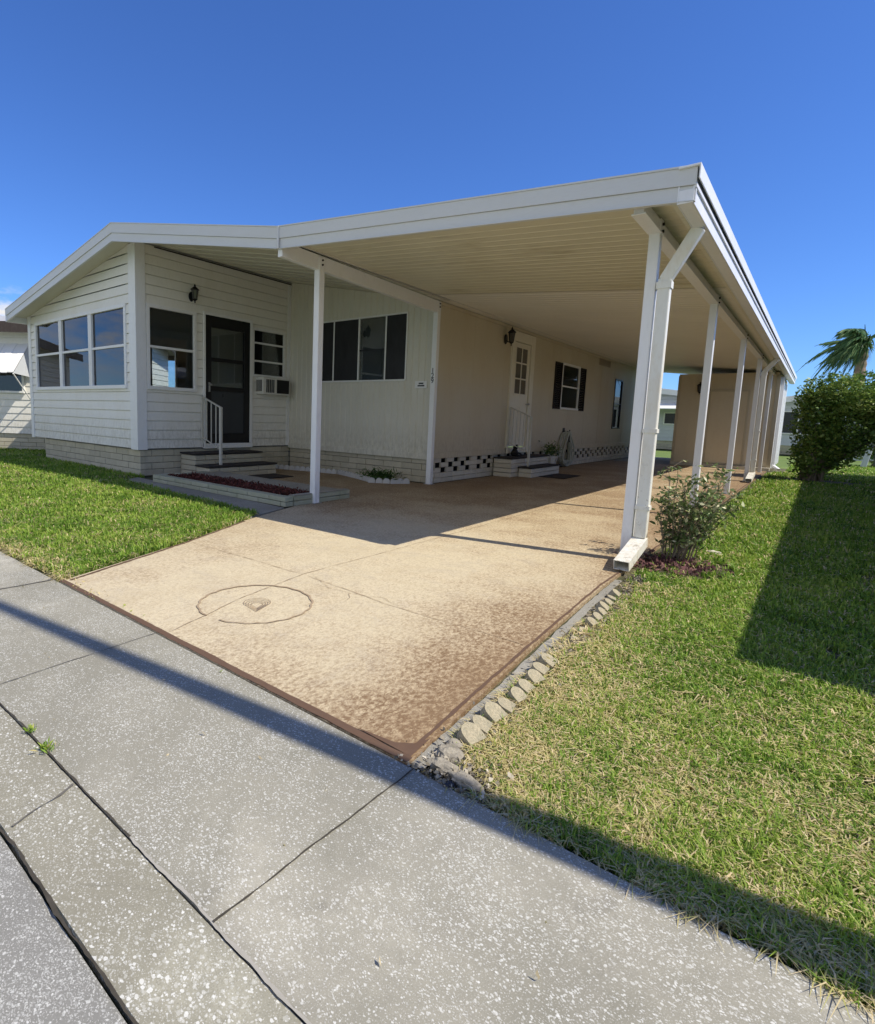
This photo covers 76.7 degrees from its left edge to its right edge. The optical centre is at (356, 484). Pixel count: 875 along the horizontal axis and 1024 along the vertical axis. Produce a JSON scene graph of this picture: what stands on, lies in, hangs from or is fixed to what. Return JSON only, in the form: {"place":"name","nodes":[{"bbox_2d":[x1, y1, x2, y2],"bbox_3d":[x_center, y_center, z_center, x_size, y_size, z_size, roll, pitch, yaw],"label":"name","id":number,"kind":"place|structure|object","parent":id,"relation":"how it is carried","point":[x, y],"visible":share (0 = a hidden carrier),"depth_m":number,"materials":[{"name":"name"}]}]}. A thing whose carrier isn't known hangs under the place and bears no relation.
{"place":"outdoors","nodes":[
{"label":"outdoors","id":0,"kind":"place"},
{"bbox_2d":[0,835,126,1023],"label":"street","id":1,"kind":"structure","parent":0,"point":[47,975],"depth_m":1.04,"materials":[{"name":"grey asphalt"}]},
{"bbox_2d":[0,828,138,1023],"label":"street crack","id":2,"kind":"object","parent":1,"relation":"on","point":[52,904],"visible":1,"depth_m":1.12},
{"bbox_2d":[60,460,765,767],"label":"driveway","id":3,"kind":"structure","parent":0,"point":[384,668],"depth_m":3.40,"materials":[{"name":"beige concrete"}]},
{"bbox_2d":[70,521,243,579],"bbox_3d":[-1.405,0.470,4.325,0.054,0.001,2.108,4,7,18],"label":"driveway border","id":4,"kind":"object","parent":3,"relation":"on","point":[154,552],"visible":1,"depth_m":4.02,"materials":[{"name":"brown concrete"}]},
{"bbox_2d":[59,579,411,761],"bbox_3d":[-0.818,0.714,2.504,2.580,0.001,0.040,8,9,40],"label":"driveway border","id":5,"kind":"object","parent":3,"relation":"on","point":[339,723],"visible":1,"depth_m":2.13,"materials":[{"name":"brown concrete"}]},
{"bbox_2d":[197,584,313,622],"bbox_3d":[-0.557,0.654,3.045,0.636,0.001,0.632,8,9,40],"label":"medallion etching","id":6,"kind":"object","parent":3,"relation":"on","point":[310,607],"visible":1,"depth_m":3.01,"materials":[{"name":"concrete"}]},
{"bbox_2d":[190,541,521,643],"bbox_3d":[-0.271,0.607,3.507,2.830,0.001,0.057,8,9,41],"label":"driveway joint","id":7,"kind":"object","parent":3,"relation":"on","point":[367,596],"visible":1,"depth_m":3.23,"materials":[{"name":"concrete"}]},
{"bbox_2d":[357,727,428,755],"bbox_3d":[0.120,0.829,1.818,0.232,0.001,0.125,8,9,40],"label":"driveway corner stain","id":8,"kind":"object","parent":3,"relation":"on","point":[410,749],"visible":1,"depth_m":1.75,"materials":[{"name":"brown concrete"}]},
{"bbox_2d":[176,467,691,628],"bbox_3d":[4.077,0.111,8.629,0.254,0.001,15.640,8,9,40],"label":"driveway joint","id":9,"kind":"object","parent":3,"relation":"on","point":[344,562],"visible":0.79,"depth_m":3.69,"materials":[{"name":"concrete"}]},
{"bbox_2d":[493,454,559,477],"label":"entry steps","id":10,"kind":"structure","parent":3,"relation":"on","point":[514,466],"depth_m":10.55,"materials":[{"name":"concrete"}]},
{"bbox_2d":[511,444,522,455],"bbox_3d":[3.182,-0.679,10.869,0.210,0.235,0.208,8,9,40],"label":"garden ornament","id":11,"kind":"object","parent":10,"relation":"on","point":[514,452],"visible":0.88,"depth_m":10.84,"materials":[{"name":"black rubber"}]},
{"bbox_2d":[508,407,532,466],"bbox_3d":[3.179,-0.935,10.646,0.475,1.138,0.043,8,9,42],"label":"stair railing","id":12,"kind":"object","parent":10,"relation":"on","point":[529,440],"visible":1,"depth_m":10.59,"materials":[{"name":"metal"}]},
{"bbox_2d":[276,162,796,571],"bbox_3d":[5.946,-1.648,11.167,4.119,2.994,16.950,8,9,40],"label":"carport","id":13,"kind":"object","parent":3,"relation":"on","point":[648,274],"visible":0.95,"depth_m":5.53,"materials":[{"name":"metal"}]},
{"bbox_2d":[539,440,561,463],"bbox_3d":[4.336,-0.653,12.148,0.543,0.678,0.622,8,9,40],"label":"potted plant","id":14,"kind":"object","parent":3,"relation":"on","point":[552,458],"visible":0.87,"depth_m":12.12,"materials":[{"name":"green plant"}]},
{"bbox_2d":[538,473,579,478],"bbox_3d":[4.031,-0.167,10.807,0.500,0.012,0.958,8,9,40],"label":"door mat","id":15,"kind":"object","parent":3,"relation":"on","point":[560,476],"depth_m":10.72,"materials":[{"name":"black rubber"}]},
{"bbox_2d":[418,472,763,741],"bbox_3d":[5.136,0.259,7.708,0.118,0.001,15.691,8,9,39],"label":"driveway border","id":16,"kind":"object","parent":3,"relation":"on","point":[455,710],"visible":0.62,"depth_m":2.37,"materials":[{"name":"brown concrete"}]},
{"bbox_2d":[0,440,873,1023],"bbox_3d":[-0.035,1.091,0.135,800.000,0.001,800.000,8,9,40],"label":"ground","id":17,"kind":"structure","parent":0,"point":[782,462],"depth_m":18.34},
{"bbox_2d":[0,706,302,1023],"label":"gutter","id":18,"kind":"object","parent":17,"relation":"on","point":[152,941],"depth_m":1.16,"materials":[{"name":"concrete"}]},
{"bbox_2d":[11,783,73,825],"bbox_3d":[-0.829,0.851,1.454,0.016,0.001,0.177,5,8,23],"label":"gutter joint","id":19,"kind":"object","parent":18,"relation":"on","point":[66,789],"visible":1,"depth_m":1.45,"materials":[{"name":"grey concrete"}]},
{"bbox_2d":[251,469,426,494],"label":"porch walkway","id":20,"kind":"structure","parent":17,"relation":"on","point":[352,485],"depth_m":8.73,"materials":[{"name":"beige concrete"}]},
{"bbox_2d":[180,450,276,474],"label":"entry steps","id":21,"kind":"structure","parent":20,"relation":"on","point":[246,462],"depth_m":9.24,"materials":[{"name":"concrete"}]},
{"bbox_2d":[201,396,222,464],"bbox_3d":[-2.439,-0.917,9.174,0.045,1.129,0.681,-5,10,-43],"label":"stair railing","id":22,"kind":"object","parent":21,"relation":"on","point":[220,430],"visible":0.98,"depth_m":9.05,"materials":[{"name":"metal"}]},
{"bbox_2d":[248,473,293,478],"bbox_3d":[-1.586,-0.127,9.042,0.540,0.012,1.008,8,9,40],"label":"door mat","id":23,"kind":"object","parent":20,"relation":"on","point":[272,475],"depth_m":9.16,"materials":[{"name":"black rubber"}]},
{"bbox_2d":[368,477,374,482],"bbox_3d":[0.247,-0.070,8.814,0.110,0.087,0.045,0,9,7],"label":"edging stone","id":24,"kind":"object","parent":20,"relation":"on","point":[371,480],"visible":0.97,"depth_m":8.79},
{"bbox_2d":[376,478,382,482],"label":"edging stone","id":25,"kind":"object","parent":20,"relation":"on","point":[379,480],"visible":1,"depth_m":8.78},
{"bbox_2d":[383,478,389,483],"bbox_3d":[0.483,-0.059,8.786,0.110,0.087,0.045,2,5,7],"label":"edging stone","id":26,"kind":"object","parent":20,"relation":"on","point":[386,480],"visible":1,"depth_m":8.76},
{"bbox_2d":[390,478,396,483],"bbox_3d":[0.600,-0.054,8.772,0.110,0.087,0.045,0,2,-15],"label":"edging stone","id":27,"kind":"object","parent":20,"relation":"on","point":[392,481],"visible":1,"depth_m":8.75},
{"bbox_2d":[397,478,402,483],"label":"edging stone","id":28,"kind":"object","parent":20,"relation":"on","point":[399,481],"visible":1,"depth_m":8.78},
{"bbox_2d":[403,478,409,483],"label":"edging stone","id":29,"kind":"object","parent":20,"relation":"on","point":[406,481],"visible":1,"depth_m":8.81,"materials":[{"name":"white stone"}]},
{"bbox_2d":[656,388,677,449],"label":"house","id":30,"kind":"structure","parent":17,"relation":"on","point":[667,414],"depth_m":25.50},
{"bbox_2d":[663,412,674,424],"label":"window","id":31,"kind":"structure","parent":30,"relation":"in","point":[669,417],"depth_m":25.45,"materials":[{"name":"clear glass"}]},
{"bbox_2d":[613,457,771,471],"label":"concrete slab","id":32,"kind":"structure","parent":17,"relation":"on","point":[660,460],"depth_m":16.75,"materials":[{"name":"concrete"}]},
{"bbox_2d":[670,372,787,470],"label":"storage shed","id":33,"kind":"structure","parent":32,"relation":"on","point":[719,416],"depth_m":14.56,"materials":[{"name":"beige metal"}]},
{"bbox_2d":[697,382,700,393],"bbox_3d":[9.286,-2.602,14.755,0.167,0.342,0.190,8,9,40],"label":"wall lantern","id":34,"kind":"object","parent":33,"relation":"attached to","point":[699,388],"depth_m":14.72,"materials":[{"name":"black paint"}]},
{"bbox_2d":[704,392,747,464],"bbox_3d":[9.817,-1.507,14.518,0.800,1.900,0.024,8,9,40],"label":"shed door","id":35,"kind":"structure","parent":33,"relation":"in","point":[721,405],"depth_m":14.55,"materials":[{"name":"beige paint"}]},
{"bbox_2d":[779,395,858,454],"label":"house","id":36,"kind":"structure","parent":17,"relation":"on","point":[786,431],"depth_m":23.83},
{"bbox_2d":[782,411,817,434],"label":"window","id":37,"kind":"structure","parent":36,"relation":"in","point":[785,430],"depth_m":23.82,"materials":[{"name":"clear glass"}]},
{"bbox_2d":[796,327,874,387],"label":"palm tree","id":38,"kind":"object","parent":17,"relation":"on","point":[855,344],"visible":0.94,"depth_m":25.33,"materials":[{"name":"green plant"}]},
{"bbox_2d":[857,427,874,465],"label":"light shrub","id":39,"kind":"object","parent":17,"relation":"on","point":[872,458],"visible":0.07,"depth_m":17.46,"materials":[{"name":"green plant"}]},
{"bbox_2d":[0,552,874,1023],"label":"sidewalk","id":40,"kind":"structure","parent":0,"point":[430,896],"depth_m":1.29,"materials":[{"name":"concrete"}]},
{"bbox_2d":[0,579,54,588],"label":"sidewalk joint","id":41,"kind":"object","parent":40,"relation":"on","point":[29,583],"visible":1,"depth_m":3.25,"materials":[{"name":"grey concrete"}]},
{"bbox_2d":[22,723,36,732],"bbox_3d":[-1.060,0.798,1.771,0.042,0.046,0.053,-3,8,-32],"label":"weed tuft","id":42,"kind":"object","parent":40,"relation":"on","point":[30,729],"visible":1,"depth_m":1.77,"materials":[{"name":"green plant"}]},
{"bbox_2d":[29,736,59,753],"bbox_3d":[-0.962,0.810,1.680,0.060,0.041,0.081,8,9,40],"label":"weed tuft","id":43,"kind":"object","parent":40,"relation":"on","point":[45,746],"visible":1,"depth_m":1.68,"materials":[{"name":"green plant"}]},
{"bbox_2d":[0,703,130,836],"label":"sidewalk joint","id":44,"kind":"object","parent":40,"relation":"on","point":[92,798],"visible":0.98,"depth_m":1.55,"materials":[{"name":"black concrete"}]},
{"bbox_2d":[1,633,153,683],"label":"sidewalk joint","id":45,"kind":"object","parent":40,"relation":"on","point":[73,659],"visible":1,"depth_m":2.29,"materials":[{"name":"grey concrete"}]},
{"bbox_2d":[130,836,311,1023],"bbox_3d":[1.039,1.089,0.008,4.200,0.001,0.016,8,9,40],"label":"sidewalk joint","id":46,"kind":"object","parent":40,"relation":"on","point":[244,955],"visible":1,"depth_m":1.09,"materials":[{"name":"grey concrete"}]},
{"bbox_2d":[22,567,546,978],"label":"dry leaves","id":47,"kind":"object","parent":40,"relation":"on","point":[537,975],"visible":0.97,"depth_m":2.80,"materials":[{"name":"brown plant"}]},
{"bbox_2d":[212,768,413,921],"bbox_3d":[-0.061,0.880,1.389,0.010,0.001,0.700,8,9,42],"label":"sidewalk joint","id":48,"kind":"object","parent":40,"relation":"on","point":[274,875],"visible":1,"depth_m":1.33,"materials":[{"name":"grey concrete"}]},
{"bbox_2d":[0,445,874,1022],"bbox_3d":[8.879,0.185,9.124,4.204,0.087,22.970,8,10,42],"label":"lawn grass","id":49,"kind":"structure","parent":0,"point":[668,663],"depth_m":1.83,"materials":[{"name":"green plant"}]},
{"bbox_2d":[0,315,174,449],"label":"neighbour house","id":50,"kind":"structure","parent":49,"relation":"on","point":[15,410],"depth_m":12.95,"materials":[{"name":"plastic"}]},
{"bbox_2d":[0,356,24,392],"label":"window","id":51,"kind":"structure","parent":50,"relation":"in","point":[8,383],"depth_m":12.88,"materials":[{"name":"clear glass"}]},
{"bbox_2d":[0,437,289,582],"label":"lawn grass","id":52,"kind":"structure","parent":49,"relation":"on","point":[61,516],"depth_m":5.35,"materials":[{"name":"green plant"}]},
{"bbox_2d":[129,477,283,518],"bbox_3d":[-2.146,0.113,7.152,0.674,0.020,3.849,-5,10,-42],"label":"concrete strip","id":53,"kind":"object","parent":49,"relation":"on","point":[261,509],"visible":0.45,"depth_m":6.70,"materials":[{"name":"grey concrete"}]},
{"bbox_2d":[153,471,349,506],"bbox_3d":[-1.545,0.008,7.559,2.886,0.121,1.120,8,9,40],"label":"raised planter","id":54,"kind":"object","parent":49,"relation":"on","point":[325,494],"visible":0.88,"depth_m":7.01,"materials":[{"name":"concrete"}]},
{"bbox_2d":[167,471,309,495],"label":"mulch","id":55,"kind":"object","parent":54,"relation":"in","point":[275,489],"visible":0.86,"depth_m":7.31,"materials":[{"name":"red plant"}]},
{"bbox_2d":[5,222,636,482],"bbox_3d":[1.710,-2.639,15.068,8.125,3.737,17.518,8,9,40],"label":"mobile home","id":56,"kind":"object","parent":49,"relation":"on","point":[103,312],"visible":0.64,"depth_m":9.65,"materials":[{"name":"plastic"}]},
{"bbox_2d":[34,317,61,389],"bbox_3d":[-5.964,-2.500,10.580,1.206,1.320,0.077,8,9,40],"label":"window","id":57,"kind":"structure","parent":56,"relation":"in","point":[47,332],"depth_m":10.61,"materials":[{"name":"clear glass"}]},
{"bbox_2d":[59,311,90,389],"bbox_3d":[-5.038,-2.374,9.803,1.216,1.320,0.077,8,9,40],"label":"window","id":58,"kind":"structure","parent":56,"relation":"in","point":[74,328],"depth_m":9.83,"materials":[{"name":"clear glass"}]},
{"bbox_2d":[89,303,128,388],"bbox_3d":[-4.096,-2.246,9.014,1.246,1.320,0.077,8,9,40],"label":"window","id":59,"kind":"structure","parent":56,"relation":"in","point":[107,325],"depth_m":9.02,"materials":[{"name":"clear glass"}]},
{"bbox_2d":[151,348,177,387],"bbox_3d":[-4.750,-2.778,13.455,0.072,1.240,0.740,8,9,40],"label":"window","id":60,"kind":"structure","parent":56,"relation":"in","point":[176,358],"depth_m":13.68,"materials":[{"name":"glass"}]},
{"bbox_2d":[145,303,197,391],"bbox_3d":[-3.007,-2.197,8.893,0.097,1.320,0.900,8,9,40],"label":"window","id":61,"kind":"structure","parent":56,"relation":"in","point":[166,330],"depth_m":8.88,"materials":[{"name":"white glass"}]},
{"bbox_2d":[189,284,198,302],"bbox_3d":[-2.662,-3.134,8.969,0.179,0.306,0.130,8,9,40],"label":"wall lantern","id":62,"kind":"object","parent":56,"relation":"attached to","point":[193,294],"depth_m":8.94,"materials":[{"name":"black paint"}]},
{"bbox_2d":[206,315,249,442],"bbox_3d":[-2.278,-1.835,9.743,0.157,2.180,0.950,8,9,40],"label":"front door","id":63,"kind":"structure","parent":56,"relation":"in","point":[227,340],"depth_m":9.79,"materials":[{"name":"black paint"}]},
{"bbox_2d":[253,327,285,378],"bbox_3d":[-1.686,-2.490,10.440,0.112,0.895,0.820,8,9,40],"label":"window","id":64,"kind":"structure","parent":56,"relation":"in","point":[278,339],"depth_m":10.50,"materials":[{"name":"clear glass"}]},
{"bbox_2d":[256,377,289,395],"bbox_3d":[-1.609,-1.879,10.482,0.262,0.317,0.686,8,9,40],"label":"air conditioner","id":65,"kind":"object","parent":56,"relation":"attached to","point":[272,386],"visible":1,"depth_m":10.33,"materials":[{"name":"plastic"}]},
{"bbox_2d":[322,312,408,382],"bbox_3d":[0.077,-2.389,9.697,2.050,1.120,0.104,8,9,40],"label":"window","id":66,"kind":"structure","parent":56,"relation":"in","point":[360,349],"depth_m":9.63,"materials":[{"name":"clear glass"}]},
{"bbox_2d":[415,381,426,387],"bbox_3d":[1.051,-1.625,8.886,0.230,0.115,0.019,8,9,40],"label":"name plaque","id":67,"kind":"object","parent":56,"relation":"attached to","point":[420,384],"visible":1,"depth_m":8.88,"materials":[{"name":"white plastic"}]},
{"bbox_2d":[504,327,515,345],"bbox_3d":[2.926,-2.802,10.341,0.212,0.360,0.152,8,9,40],"label":"wall lantern","id":68,"kind":"object","parent":56,"relation":"attached to","point":[511,332],"depth_m":10.31,"materials":[{"name":"black paint"}]},
{"bbox_2d":[508,342,530,446],"bbox_3d":[3.343,-1.811,11.116,0.135,2.070,0.810,8,9,40],"label":"side door","id":69,"kind":"structure","parent":56,"relation":"in","point":[521,354],"depth_m":11.12,"materials":[{"name":"white wood"}]},
{"bbox_2d":[558,428,574,465],"bbox_3d":[5.095,-0.901,13.276,0.194,0.935,0.827,8,9,40],"label":"garden hose","id":70,"kind":"object","parent":56,"relation":"hanging from","point":[566,436],"visible":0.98,"depth_m":13.23,"materials":[{"name":"grey rubber"}]},
{"bbox_2d":[560,362,580,410],"bbox_3d":[5.213,-2.367,13.322,0.072,1.090,1.220,8,9,40],"label":"window","id":71,"kind":"structure","parent":56,"relation":"in","point":[571,373],"depth_m":13.36,"materials":[{"name":"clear glass"}]},
{"bbox_2d":[611,379,623,428],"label":"window","id":72,"kind":"structure","parent":56,"relation":"in","point":[618,390],"depth_m":16.53,"materials":[{"name":"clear glass"}]},
{"bbox_2d":[356,466,404,480],"bbox_3d":[0.369,-0.142,9.066,0.545,0.345,0.986,-3,9,-36],"label":"plant","id":73,"kind":"object","parent":49,"relation":"on","point":[378,474],"visible":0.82,"depth_m":8.96,"materials":[{"name":"green plant"}]},
{"bbox_2d":[394,727,530,815],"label":"gravel","id":74,"kind":"structure","parent":49,"relation":"on","point":[443,781],"depth_m":1.63,"materials":[{"name":"grey gravel"}]},
{"bbox_2d":[435,744,463,763],"bbox_3d":[0.292,0.848,1.715,0.091,0.044,0.083,8,9,40],"label":"rock","id":75,"kind":"object","parent":74,"relation":"on","point":[450,751],"visible":0.84,"depth_m":1.71,"materials":[{"name":"grey stone"}]},
{"bbox_2d":[444,780,454,788],"bbox_3d":[0.269,0.869,1.581,0.031,0.016,0.033,8,9,40],"label":"rock","id":76,"kind":"object","parent":74,"relation":"on","point":[448,784],"visible":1,"depth_m":1.57,"materials":[{"name":"grey stone"}]},
{"bbox_2d":[445,738,463,748],"bbox_3d":[0.320,0.845,1.771,0.065,0.030,0.058,8,9,40],"label":"rock","id":77,"kind":"object","parent":74,"relation":"on","point":[453,741],"visible":0.67,"depth_m":1.77,"materials":[{"name":"grey stone"}]},
{"bbox_2d":[412,580,621,767],"bbox_3d":[0.988,0.757,2.702,0.059,0.001,2.633,7,9,37],"label":"mow strip","id":78,"kind":"object","parent":49,"relation":"on","point":[575,618],"visible":0.77,"depth_m":2.33,"materials":[{"name":"concrete"}]},
{"bbox_2d":[440,594,624,796],"bbox_3d":[0.976,0.787,2.543,0.160,0.001,2.399,7,9,36],"label":"edging bed","id":79,"kind":"object","parent":49,"relation":"on","point":[478,778],"visible":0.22,"depth_m":2.23,"materials":[{"name":"brown"}]},
{"bbox_2d":[427,757,458,775],"bbox_3d":[0.264,0.858,1.662,0.060,0.034,0.101,-3,9,-35],"label":"rock","id":80,"kind":"object","parent":79,"relation":"on","point":[443,764],"visible":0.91,"depth_m":1.65,"materials":[{"name":"grey stone"}]},
{"bbox_2d":[447,770,483,791],"bbox_3d":[0.318,0.867,1.598,0.120,0.033,0.051,8,9,40],"label":"rock","id":81,"kind":"object","parent":79,"relation":"on","point":[462,779],"visible":0.96,"depth_m":1.58,"materials":[{"name":"grey stone"}]},
{"bbox_2d":[457,722,486,746],"bbox_3d":[0.375,0.833,1.812,0.078,0.040,0.071,-3,37,-36],"label":"scalloped edger","id":82,"kind":"object","parent":79,"relation":"on","point":[469,733],"visible":0.91,"depth_m":1.80,"materials":[{"name":"concrete"}]},
{"bbox_2d":[470,715,492,734],"bbox_3d":[0.421,0.832,1.873,0.066,0.040,0.072,29,18,23],"label":"scalloped edger","id":83,"kind":"object","parent":79,"relation":"on","point":[483,724],"visible":0.6,"depth_m":1.86,"materials":[{"name":"concrete"}]},
{"bbox_2d":[480,701,507,724],"bbox_3d":[0.484,0.819,1.951,0.078,0.040,0.071,-5,38,-42],"label":"scalloped edger","id":84,"kind":"object","parent":79,"relation":"on","point":[490,711],"visible":0.84,"depth_m":1.94,"materials":[{"name":"concrete"}]},
{"bbox_2d":[496,697,515,714],"bbox_3d":[0.542,0.821,2.006,0.062,0.040,0.068,26,17,23],"label":"scalloped edger","id":85,"kind":"object","parent":79,"relation":"on","point":[507,705],"visible":0.59,"depth_m":2.00,"materials":[{"name":"concrete"}]},
{"bbox_2d":[507,686,527,703],"bbox_3d":[0.607,0.808,2.083,0.064,0.040,0.058,-4,41,-39],"label":"scalloped edger","id":86,"kind":"object","parent":79,"relation":"on","point":[518,694],"visible":0.82,"depth_m":2.07,"materials":[{"name":"concrete"}]},
{"bbox_2d":[516,679,534,693],"bbox_3d":[0.658,0.804,2.152,0.060,0.040,0.066,38,27,32],"label":"scalloped edger","id":87,"kind":"object","parent":79,"relation":"on","point":[525,686],"visible":0.67,"depth_m":2.14,"materials":[{"name":"concrete"}]},
{"bbox_2d":[523,669,544,683],"bbox_3d":[0.723,0.794,2.236,0.066,0.040,0.060,-3,37,-34],"label":"scalloped edger","id":88,"kind":"object","parent":79,"relation":"on","point":[533,675],"visible":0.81,"depth_m":2.22,"materials":[{"name":"concrete"}]},
{"bbox_2d":[531,662,549,675],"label":"scalloped edger","id":89,"kind":"object","parent":79,"relation":"on","point":[541,668],"visible":0.62,"depth_m":2.31,"materials":[{"name":"concrete"}]},
{"bbox_2d":[537,653,557,668],"bbox_3d":[0.834,0.778,2.394,0.068,0.040,0.074,37,26,31],"label":"scalloped edger","id":90,"kind":"object","parent":79,"relation":"on","point":[550,661],"visible":0.79,"depth_m":2.38,"materials":[{"name":"concrete"}]},
{"bbox_2d":[556,644,570,652],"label":"scalloped edger","id":91,"kind":"object","parent":79,"relation":"on","point":[566,648],"visible":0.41,"depth_m":2.56,"materials":[{"name":"concrete"}]},
{"bbox_2d":[533,618,603,667],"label":"leaf litter","id":92,"kind":"object","parent":79,"relation":"on","point":[565,639],"visible":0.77,"depth_m":2.63,"materials":[{"name":"brown plant"}]},
{"bbox_2d":[567,635,577,645],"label":"scalloped edger","id":93,"kind":"object","parent":79,"relation":"on","point":[574,637],"visible":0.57,"depth_m":2.67,"materials":[{"name":"concrete"}]},
{"bbox_2d":[585,617,597,626],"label":"scalloped edger","id":94,"kind":"object","parent":79,"relation":"on","point":[591,623],"visible":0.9,"depth_m":2.87,"materials":[{"name":"concrete"}]},
{"bbox_2d":[590,612,602,621],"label":"scalloped edger","id":95,"kind":"object","parent":79,"relation":"on","point":[597,616],"visible":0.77,"depth_m":2.95,"materials":[{"name":"concrete"}]},
{"bbox_2d":[594,607,606,615],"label":"scalloped edger","id":96,"kind":"object","parent":79,"relation":"on","point":[601,611],"visible":0.67,"depth_m":3.03,"materials":[{"name":"concrete"}]},
{"bbox_2d":[595,601,609,610],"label":"scalloped edger","id":97,"kind":"object","parent":79,"relation":"on","point":[603,605],"visible":0.76,"depth_m":3.11,"materials":[{"name":"concrete"}]},
{"bbox_2d":[603,598,613,606],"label":"scalloped edger","id":98,"kind":"object","parent":79,"relation":"on","point":[607,601],"visible":0.53,"depth_m":3.19,"materials":[{"name":"concrete"}]},
{"bbox_2d":[607,595,615,601],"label":"scalloped edger","id":99,"kind":"object","parent":79,"relation":"on","point":[610,597],"visible":0.49,"depth_m":3.27,"materials":[{"name":"concrete"}]},
{"bbox_2d":[608,589,620,597],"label":"scalloped edger","id":100,"kind":"object","parent":79,"relation":"on","point":[614,593],"visible":0.85,"depth_m":3.36,"materials":[{"name":"concrete"}]},
{"bbox_2d":[418,573,647,780],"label":"soil crumbs","id":101,"kind":"object","parent":49,"relation":"on","point":[624,591],"visible":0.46,"depth_m":2.65,"materials":[{"name":"brown soil"}]},
{"bbox_2d":[613,549,744,584],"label":"mulch","id":102,"kind":"object","parent":49,"relation":"on","point":[657,560],"visible":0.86,"depth_m":4.13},
{"bbox_2d":[649,460,745,559],"bbox_3d":[2.662,0.215,4.297,0.660,0.789,0.694,8,9,40],"label":"spindly shrub","id":103,"kind":"object","parent":102,"relation":"on","point":[682,539],"visible":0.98,"depth_m":4.26,"materials":[{"name":"green plant"}]},
{"bbox_2d":[786,369,874,481],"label":"shrub","id":104,"kind":"object","parent":49,"relation":"on","point":[827,443],"visible":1,"depth_m":11.38,"materials":[{"name":"green plant"}]},
{"bbox_2d":[860,444,872,466],"bbox_3d":[15.747,-0.926,16.792,0.286,0.821,0.150,8,9,40],"label":"garden bollard","id":105,"kind":"object","parent":49,"relation":"on","point":[865,460],"visible":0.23,"depth_m":16.79,"materials":[{"name":"white"}]},
{"bbox_2d":[0,0,874,396],"label":"sky","id":106,"kind":"structure","parent":0,"point":[225,112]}
]}

